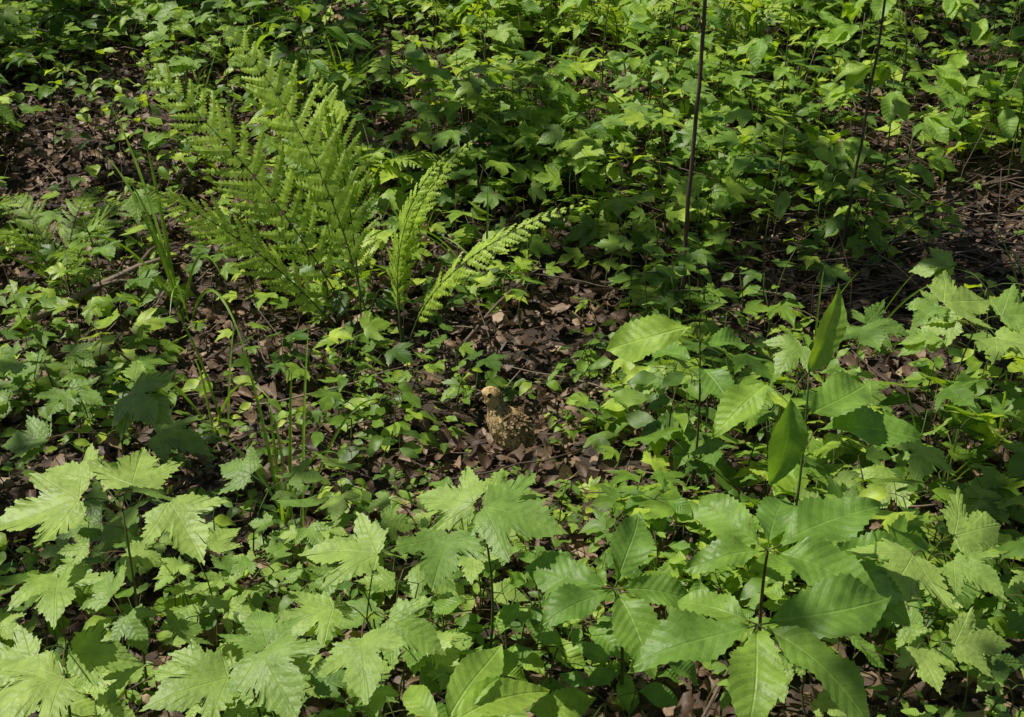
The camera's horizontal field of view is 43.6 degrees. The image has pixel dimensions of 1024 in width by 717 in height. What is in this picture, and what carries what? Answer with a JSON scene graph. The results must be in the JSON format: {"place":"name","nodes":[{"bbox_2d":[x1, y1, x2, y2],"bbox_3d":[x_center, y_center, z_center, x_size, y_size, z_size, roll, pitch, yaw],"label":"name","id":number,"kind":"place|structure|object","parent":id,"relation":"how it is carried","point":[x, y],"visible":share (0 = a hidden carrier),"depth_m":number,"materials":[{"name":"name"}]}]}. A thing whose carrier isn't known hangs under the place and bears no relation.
{"place":"outdoors","nodes":[
{"label":"outdoors","id":0,"kind":"place"},
{"bbox_2d":[0,0,1023,716],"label":"forest ground","id":1,"kind":"structure","parent":0,"point":[74,614],"depth_m":3.72,"materials":[{"name":"brown plant"}]},
{"bbox_2d":[0,74,17,123],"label":"maple sapling","id":2,"kind":"object","parent":1,"relation":"on","point":[6,113],"visible":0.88,"depth_m":4.61,"materials":[{"name":"green plant"}]},
{"bbox_2d":[0,199,34,208],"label":"fern","id":3,"kind":"object","parent":1,"relation":"on","point":[13,207],"visible":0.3,"depth_m":4.06,"materials":[{"name":"green plant"}]},
{"bbox_2d":[0,5,37,67],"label":"maple sapling","id":4,"kind":"object","parent":1,"relation":"on","point":[9,15],"visible":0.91,"depth_m":5.08,"materials":[{"name":"green plant"}]},
{"bbox_2d":[0,204,71,285],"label":"grass tuft","id":5,"kind":"object","parent":1,"relation":"on","point":[20,227],"visible":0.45,"depth_m":3.87,"materials":[{"name":"green plant"}]},
{"bbox_2d":[0,341,114,437],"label":"maple sapling","id":6,"kind":"object","parent":1,"relation":"on","point":[80,355],"visible":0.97,"depth_m":3.13,"materials":[{"name":"green plant"}]},
{"bbox_2d":[0,560,143,716],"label":"maple seedling","id":7,"kind":"object","parent":1,"relation":"on","point":[45,686],"visible":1,"depth_m":1.81,"materials":[{"name":"green plant"}]},
{"bbox_2d":[0,186,177,295],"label":"fern","id":8,"kind":"object","parent":1,"relation":"on","point":[16,239],"visible":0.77,"depth_m":3.86,"materials":[{"name":"green plant"}]},
{"bbox_2d":[35,186,171,317],"bbox_3d":[-1.135,-0.268,3.623,0.333,0.394,0.327,8,22,21],"label":"maple sapling","id":9,"kind":"object","parent":1,"relation":"on","point":[146,280],"visible":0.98,"depth_m":3.61,"materials":[{"name":"green plant"}]},
{"bbox_2d":[1,360,213,506],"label":"maple sapling","id":10,"kind":"object","parent":1,"relation":"on","point":[145,401],"visible":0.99,"depth_m":2.76,"materials":[{"name":"green plant"}]},
{"bbox_2d":[0,443,228,687],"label":"maple seedling","id":11,"kind":"object","parent":1,"relation":"on","point":[57,506],"visible":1,"depth_m":1.95,"materials":[{"name":"green plant"}]},
{"bbox_2d":[84,0,146,54],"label":"maple sapling","id":12,"kind":"object","parent":1,"relation":"on","point":[106,4],"visible":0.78,"depth_m":5.42,"materials":[{"name":"green plant"}]},
{"bbox_2d":[59,414,195,464],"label":"fallen branch","id":13,"kind":"object","parent":1,"relation":"on","point":[192,460],"visible":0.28,"depth_m":3.09,"materials":[{"name":"brown wood"}]},
{"bbox_2d":[107,0,198,70],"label":"broadleaf sapling","id":14,"kind":"object","parent":1,"relation":"on","point":[153,9],"visible":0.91,"depth_m":5.17,"materials":[{"name":"green plant"}]},
{"bbox_2d":[73,109,246,354],"bbox_3d":[-0.944,-0.335,3.465,0.597,0.620,0.236,13,24,31],"label":"grass tuft","id":15,"kind":"object","parent":1,"relation":"on","point":[167,264],"visible":0.96,"depth_m":3.62,"materials":[{"name":"green plant"}]},
{"bbox_2d":[131,38,241,121],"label":"grass tuft","id":16,"kind":"object","parent":1,"relation":"on","point":[198,79],"visible":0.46,"depth_m":4.87,"materials":[{"name":"green plant"}]},
{"bbox_2d":[108,313,274,440],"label":"grass tuft","id":17,"kind":"object","parent":1,"relation":"on","point":[211,391],"visible":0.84,"depth_m":3.09,"materials":[{"name":"green plant"}]},
{"bbox_2d":[158,52,230,109],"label":"grass tuft","id":18,"kind":"object","parent":1,"relation":"on","point":[188,81],"visible":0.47,"depth_m":4.79,"materials":[{"name":"green plant"}]},
{"bbox_2d":[142,0,249,100],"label":"maple sapling","id":19,"kind":"object","parent":1,"relation":"on","point":[155,38],"visible":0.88,"depth_m":4.88,"materials":[{"name":"green plant"}]},
{"bbox_2d":[175,98,253,180],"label":"fallen branch","id":20,"kind":"object","parent":1,"relation":"on","point":[185,169],"visible":0.34,"depth_m":4.57,"materials":[{"name":"brown wood"}]},
{"bbox_2d":[138,609,326,716],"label":"maple seedling","id":21,"kind":"object","parent":1,"relation":"on","point":[192,674],"visible":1,"depth_m":1.71,"materials":[{"name":"green plant"}]},
{"bbox_2d":[127,18,379,363],"bbox_3d":[-0.685,-0.422,3.438,0.650,0.917,0.468,0,20,0],"label":"fern","id":22,"kind":"object","parent":1,"relation":"on","point":[330,151],"visible":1,"depth_m":3.46,"materials":[{"name":"green plant"}]},
{"bbox_2d":[184,337,374,525],"bbox_3d":[-0.490,0.191,2.624,0.420,0.454,0.200,0,20,0],"label":"grass tuft","id":23,"kind":"object","parent":1,"relation":"on","point":[285,518],"visible":0.77,"depth_m":2.69,"materials":[{"name":"green plant"}]},
{"bbox_2d":[274,134,321,196],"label":"grass tuft","id":24,"kind":"object","parent":1,"relation":"on","point":[296,167],"visible":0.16,"depth_m":4.28,"materials":[{"name":"green plant"}]},
{"bbox_2d":[239,0,373,123],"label":"broadleaf sapling","id":25,"kind":"object","parent":1,"relation":"on","point":[337,32],"visible":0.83,"depth_m":4.63,"materials":[{"name":"green plant"}]},
{"bbox_2d":[253,99,385,109],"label":"fallen branch","id":26,"kind":"object","parent":1,"relation":"on","point":[312,107],"visible":0.22,"depth_m":4.91,"materials":[{"name":"brown wood"}]},
{"bbox_2d":[306,37,360,111],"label":"grass tuft","id":27,"kind":"object","parent":1,"relation":"on","point":[342,84],"visible":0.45,"depth_m":4.83,"materials":[{"name":"green plant"}]},
{"bbox_2d":[295,211,397,279],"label":"grass tuft","id":28,"kind":"object","parent":1,"relation":"on","point":[349,248],"visible":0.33,"depth_m":3.87,"materials":[{"name":"green plant"}]},
{"bbox_2d":[284,52,409,106],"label":"fern","id":29,"kind":"object","parent":1,"relation":"on","point":[342,65],"visible":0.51,"depth_m":4.91,"materials":[{"name":"green plant"}]},
{"bbox_2d":[301,30,394,92],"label":"grass tuft","id":30,"kind":"object","parent":1,"relation":"on","point":[362,60],"visible":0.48,"depth_m":4.93,"materials":[{"name":"green plant"}]},
{"bbox_2d":[276,511,445,713],"bbox_3d":[-0.225,0.484,1.947,0.223,0.377,0.354,-11,23,-27],"label":"maple seedling","id":31,"kind":"object","parent":1,"relation":"on","point":[360,659],"visible":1,"depth_m":1.94,"materials":[{"name":"green plant"}]},
{"bbox_2d":[282,136,449,206],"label":"fern","id":32,"kind":"object","parent":1,"relation":"on","point":[400,158],"visible":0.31,"depth_m":4.23,"materials":[{"name":"green plant"}]},
{"bbox_2d":[327,29,453,149],"bbox_3d":[-0.427,-0.875,4.414,0.449,0.484,0.325,7,21,18],"label":"broadleaf sapling","id":33,"kind":"object","parent":1,"relation":"on","point":[418,60],"visible":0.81,"depth_m":4.29,"materials":[{"name":"green plant"}]},
{"bbox_2d":[355,131,430,224],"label":"grass tuft","id":34,"kind":"object","parent":1,"relation":"on","point":[372,190],"visible":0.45,"depth_m":4.20,"materials":[{"name":"green plant"}]},
{"bbox_2d":[354,149,462,227],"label":"grass tuft","id":35,"kind":"object","parent":1,"relation":"on","point":[396,213],"visible":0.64,"depth_m":4.09,"materials":[{"name":"green plant"}]},
{"bbox_2d":[398,0,522,46],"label":"fern","id":36,"kind":"object","parent":1,"relation":"on","point":[478,6],"visible":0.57,"depth_m":5.41,"materials":[{"name":"green plant"}]},
{"bbox_2d":[420,186,510,293],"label":"grass tuft","id":37,"kind":"object","parent":1,"relation":"on","point":[477,269],"visible":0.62,"depth_m":3.84,"materials":[{"name":"green plant"}]},
{"bbox_2d":[402,644,548,716],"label":"seedling","id":38,"kind":"object","parent":1,"relation":"on","point":[478,686],"visible":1,"depth_m":1.56,"materials":[{"name":"green plant"}]},
{"bbox_2d":[391,466,567,648],"bbox_3d":[-0.068,0.413,2.009,0.254,0.472,0.268,-14,24,-33],"label":"maple seedling","id":39,"kind":"object","parent":1,"relation":"on","point":[514,505],"visible":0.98,"depth_m":1.92,"materials":[{"name":"green plant"}]},
{"bbox_2d":[386,133,582,362],"bbox_3d":[-0.093,-0.247,3.332,0.573,0.664,0.123,9,22,23],"label":"fern","id":40,"kind":"object","parent":1,"relation":"on","point":[406,240],"visible":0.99,"depth_m":3.36,"materials":[{"name":"green plant"}]},
{"bbox_2d":[449,21,521,89],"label":"maple sapling","id":41,"kind":"object","parent":1,"relation":"on","point":[502,33],"visible":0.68,"depth_m":4.76,"materials":[{"name":"green plant"}]},
{"bbox_2d":[433,0,541,60],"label":"broadleaf sapling","id":42,"kind":"object","parent":1,"relation":"on","point":[442,38],"visible":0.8,"depth_m":5.13,"materials":[{"name":"green plant"}]},
{"bbox_2d":[453,68,550,150],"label":"maple sapling","id":43,"kind":"object","parent":1,"relation":"on","point":[475,82],"visible":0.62,"depth_m":4.43,"materials":[{"name":"green plant"}]},
{"bbox_2d":[457,261,551,350],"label":"fallen branch","id":44,"kind":"object","parent":1,"relation":"on","point":[479,324],"visible":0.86,"depth_m":3.64,"materials":[{"name":"brown wood"}]},
{"bbox_2d":[474,386,535,455],"bbox_3d":[-0.017,0.146,3.036,0.149,0.177,0.091,-5,21,-13],"label":"speckled brown bird","id":45,"kind":"object","parent":1,"relation":"on","point":[510,428],"visible":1,"depth_m":3.01},
{"bbox_2d":[0,0,1023,690],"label":"undergrowth foliage","id":46,"kind":"object","parent":1,"relation":"on","point":[906,526],"visible":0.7,"depth_m":3.83,"materials":[{"name":"green plant"}]},
{"bbox_2d":[0,445,1023,716],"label":"foreground foliage","id":47,"kind":"object","parent":1,"relation":"on","point":[436,669],"visible":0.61,"depth_m":2.21,"materials":[{"name":"green plant"}]},
{"bbox_2d":[0,0,1023,716],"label":"fallen twigs","id":48,"kind":"object","parent":1,"relation":"on","point":[872,262],"depth_m":3.79,"materials":[{"name":"brown wood"}]},
{"bbox_2d":[472,182,565,255],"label":"maple sapling","id":49,"kind":"object","parent":1,"relation":"on","point":[534,189],"visible":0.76,"depth_m":3.99,"materials":[{"name":"green plant"}]},
{"bbox_2d":[490,88,624,151],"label":"leafy plant","id":50,"kind":"object","parent":1,"relation":"on","point":[583,109],"visible":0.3,"depth_m":4.54,"materials":[{"name":"green plant"}]},
{"bbox_2d":[520,111,619,201],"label":"grass tuft","id":51,"kind":"object","parent":1,"relation":"on","point":[570,158],"visible":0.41,"depth_m":4.24,"materials":[{"name":"green plant"}]},
{"bbox_2d":[550,92,616,165],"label":"grass tuft","id":52,"kind":"object","parent":1,"relation":"on","point":[574,125],"visible":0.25,"depth_m":4.38,"materials":[{"name":"green plant"}]},
{"bbox_2d":[537,108,633,210],"bbox_3d":[0.252,-0.638,4.229,0.317,0.356,0.300,14,24,33],"label":"maple sapling","id":53,"kind":"object","parent":1,"relation":"on","point":[556,135],"visible":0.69,"depth_m":4.16,"materials":[{"name":"green plant"}]},
{"bbox_2d":[523,511,687,714],"bbox_3d":[0.139,0.472,1.910,0.244,0.442,0.255,-11,23,-28],"label":"hickory seedling","id":54,"kind":"object","parent":1,"relation":"on","point":[578,590],"visible":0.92,"depth_m":1.86,"materials":[{"name":"green plant"}]},
{"bbox_2d":[553,0,657,112],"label":"broadleaf sapling","id":55,"kind":"object","parent":1,"relation":"on","point":[581,26],"visible":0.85,"depth_m":4.62,"materials":[{"name":"green wood"}]},
{"bbox_2d":[559,197,659,256],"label":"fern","id":56,"kind":"object","parent":1,"relation":"on","point":[604,216],"visible":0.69,"depth_m":4.01,"materials":[{"name":"green plant"}]},
{"bbox_2d":[550,0,684,51],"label":"fern","id":57,"kind":"object","parent":1,"relation":"on","point":[595,18],"visible":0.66,"depth_m":5.20,"materials":[{"name":"green plant"}]},
{"bbox_2d":[561,267,724,285],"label":"fallen branch","id":58,"kind":"object","parent":1,"relation":"on","point":[569,283],"visible":0.3,"depth_m":3.86,"materials":[{"name":"brown wood"}]},
{"bbox_2d":[606,234,680,290],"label":"maple sapling","id":59,"kind":"object","parent":1,"relation":"on","point":[625,242],"visible":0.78,"depth_m":3.68,"materials":[{"name":"green plant"}]},
{"bbox_2d":[619,48,687,107],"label":"grass tuft","id":60,"kind":"object","parent":1,"relation":"on","point":[639,73],"visible":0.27,"depth_m":4.67,"materials":[{"name":"green plant"}]},
{"bbox_2d":[599,0,725,96],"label":"broadleaf sapling","id":61,"kind":"object","parent":1,"relation":"on","point":[693,38],"visible":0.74,"depth_m":4.75,"materials":[{"name":"green wood"}]},
{"bbox_2d":[608,72,717,186],"bbox_3d":[0.508,-0.742,4.305,0.394,0.410,0.264,11,23,27],"label":"maple sapling","id":62,"kind":"object","parent":1,"relation":"on","point":[635,103],"visible":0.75,"depth_m":4.26,"materials":[{"name":"green plant"}]},
{"bbox_2d":[606,314,749,499],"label":"broadleaf plant","id":63,"kind":"object","parent":1,"relation":"on","point":[658,335],"visible":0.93,"depth_m":2.53,"materials":[{"name":"green plant"}]},
{"bbox_2d":[643,44,724,108],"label":"grass tuft","id":64,"kind":"object","parent":1,"relation":"on","point":[674,76],"visible":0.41,"depth_m":4.80,"materials":[{"name":"green plant"}]},
{"bbox_2d":[679,0,706,319],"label":"thin sapling stem","id":65,"kind":"object","parent":1,"relation":"on","point":[690,178],"visible":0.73,"depth_m":3.48,"materials":[{"name":"brown plant"}]},
{"bbox_2d":[633,346,768,431],"bbox_3d":[0.461,0.125,3.045,0.282,0.283,0.276,-17,26,-39],"label":"maple sapling","id":66,"kind":"object","parent":1,"relation":"on","point":[653,385],"visible":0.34,"depth_m":3.02,"materials":[{"name":"green plant"}]},
{"bbox_2d":[677,0,825,59],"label":"fern","id":67,"kind":"object","parent":1,"relation":"on","point":[758,3],"visible":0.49,"depth_m":5.20,"materials":[{"name":"green plant"}]},
{"bbox_2d":[706,0,797,36],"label":"broadleaf sapling","id":68,"kind":"object","parent":1,"relation":"on","point":[726,12],"visible":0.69,"depth_m":5.08,"materials":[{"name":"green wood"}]},
{"bbox_2d":[628,573,891,716],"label":"hickory seedling","id":69,"kind":"object","parent":1,"relation":"on","point":[841,605],"visible":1,"depth_m":1.68,"materials":[{"name":"green plant"}]},
{"bbox_2d":[709,108,836,235],"bbox_3d":[0.788,-0.545,3.923,0.366,0.486,0.458,0,20,0],"label":"broadleaf sapling","id":70,"kind":"object","parent":1,"relation":"on","point":[738,164],"visible":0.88,"depth_m":3.82,"materials":[{"name":"green plant"}]},
{"bbox_2d":[683,493,881,630],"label":"hickory seedling","id":71,"kind":"object","parent":1,"relation":"on","point":[813,555],"visible":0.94,"depth_m":1.92,"materials":[{"name":"green plant"}]},
{"bbox_2d":[724,0,844,156],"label":"broadleaf sapling","id":72,"kind":"object","parent":1,"relation":"on","point":[757,51],"visible":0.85,"depth_m":4.41,"materials":[{"name":"green wood"}]},
{"bbox_2d":[716,271,859,379],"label":"grass tuft","id":73,"kind":"object","parent":1,"relation":"on","point":[764,348],"visible":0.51,"depth_m":3.42,"materials":[{"name":"green plant"}]},
{"bbox_2d":[711,283,922,637],"bbox_3d":[0.487,0.213,2.197,0.433,0.705,0.242,-19,27,-41],"label":"broadleaf plant","id":74,"kind":"object","parent":1,"relation":"on","point":[842,398],"visible":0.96,"depth_m":2.18,"materials":[{"name":"green plant"}]},
{"bbox_2d":[746,529,912,683],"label":"hickory seedling","id":75,"kind":"object","parent":1,"relation":"on","point":[780,568],"visible":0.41,"depth_m":2.01,"materials":[{"name":"green plant"}]},
{"bbox_2d":[795,23,864,92],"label":"grass tuft","id":76,"kind":"object","parent":1,"relation":"on","point":[803,68],"visible":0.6,"depth_m":5.00,"materials":[{"name":"green plant"}]},
{"bbox_2d":[760,299,908,435],"bbox_3d":[0.751,0.056,3.116,0.418,0.363,0.351,4,20,11],"label":"maple sapling","id":77,"kind":"object","parent":1,"relation":"on","point":[875,330],"visible":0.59,"depth_m":3.03,"materials":[{"name":"green plant"}]},
{"bbox_2d":[846,0,869,23],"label":"fern","id":78,"kind":"object","parent":1,"relation":"on","point":[861,13],"visible":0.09,"depth_m":5.53,"materials":[{"name":"green plant"}]},
{"bbox_2d":[836,0,885,282],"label":"thin sapling stem","id":79,"kind":"object","parent":1,"relation":"on","point":[863,133],"visible":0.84,"depth_m":3.69,"materials":[{"name":"brown plant"}]},
{"bbox_2d":[797,63,960,202],"bbox_3d":[1.156,-0.647,4.054,0.490,0.552,0.420,7,21,18],"label":"broadleaf sapling","id":80,"kind":"object","parent":1,"relation":"on","point":[893,104],"visible":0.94,"depth_m":3.95,"materials":[{"name":"green plant"}]},
{"bbox_2d":[816,0,978,169],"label":"broadleaf sapling","id":81,"kind":"object","parent":1,"relation":"on","point":[954,80],"visible":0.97,"depth_m":4.23,"materials":[{"name":"green plant"}]},
{"bbox_2d":[846,274,961,361],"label":"grass tuft","id":82,"kind":"object","parent":1,"relation":"on","point":[893,311],"visible":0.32,"depth_m":3.42,"materials":[{"name":"green plant"}]},
{"bbox_2d":[829,149,1023,241],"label":"fallen branch","id":83,"kind":"object","parent":1,"relation":"on","point":[959,195],"visible":0.61,"depth_m":4.17,"materials":[{"name":"brown wood"}]},
{"bbox_2d":[846,486,1007,629],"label":"maple seedling","id":84,"kind":"object","parent":1,"relation":"on","point":[973,533],"visible":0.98,"depth_m":2.04,"materials":[{"name":"green plant"}]},
{"bbox_2d":[921,3,944,25],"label":"grass tuft","id":85,"kind":"object","parent":1,"relation":"on","point":[934,17],"visible":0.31,"depth_m":5.64,"materials":[{"name":"green plant"}]},
{"bbox_2d":[857,396,1023,526],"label":"maple sapling","id":86,"kind":"object","parent":1,"relation":"on","point":[922,460],"visible":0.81,"depth_m":2.71,"materials":[{"name":"green plant"}]},
{"bbox_2d":[892,607,1011,716],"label":"maple seedling","id":87,"kind":"object","parent":1,"relation":"on","point":[970,646],"visible":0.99,"depth_m":1.92,"materials":[{"name":"green plant"}]},
{"bbox_2d":[886,370,1023,504],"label":"grass tuft","id":88,"kind":"object","parent":1,"relation":"on","point":[947,460],"visible":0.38,"depth_m":2.88,"materials":[{"name":"green plant"}]},
{"bbox_2d":[898,247,1023,355],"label":"maple sapling","id":89,"kind":"object","parent":1,"relation":"on","point":[933,317],"visible":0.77,"depth_m":3.31,"materials":[{"name":"green plant"}]},
{"bbox_2d":[927,270,1023,446],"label":"maple seedling","id":90,"kind":"object","parent":1,"relation":"on","point":[966,303],"visible":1,"depth_m":2.82,"materials":[{"name":"green plant"}]},
{"bbox_2d":[937,0,1023,120],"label":"broadleaf sapling","id":91,"kind":"object","parent":1,"relation":"on","point":[980,29],"visible":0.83,"depth_m":4.53,"materials":[{"name":"green wood"}]},
{"bbox_2d":[946,67,1023,204],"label":"broadleaf sapling","id":92,"kind":"object","parent":1,"relation":"on","point":[1008,121],"visible":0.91,"depth_m":4.16,"materials":[{"name":"green wood"}]},
{"bbox_2d":[955,222,1023,300],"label":"grass tuft","id":93,"kind":"object","parent":1,"relation":"on","point":[1021,266],"visible":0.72,"depth_m":3.67,"materials":[{"name":"green plant"}]},
{"bbox_2d":[959,370,1023,459],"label":"grass tuft","id":94,"kind":"object","parent":1,"relation":"on","point":[1005,419],"visible":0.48,"depth_m":3.00,"materials":[{"name":"green plant"}]},
{"bbox_2d":[963,72,1023,111],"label":"fern","id":95,"kind":"object","parent":1,"relation":"on","point":[1015,98],"visible":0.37,"depth_m":4.48,"materials":[{"name":"green plant"}]},
{"bbox_2d":[996,0,1023,42],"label":"broadleaf sapling","id":96,"kind":"object","parent":1,"relation":"on","point":[1017,31],"visible":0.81,"depth_m":4.81,"materials":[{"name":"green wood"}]}
]}

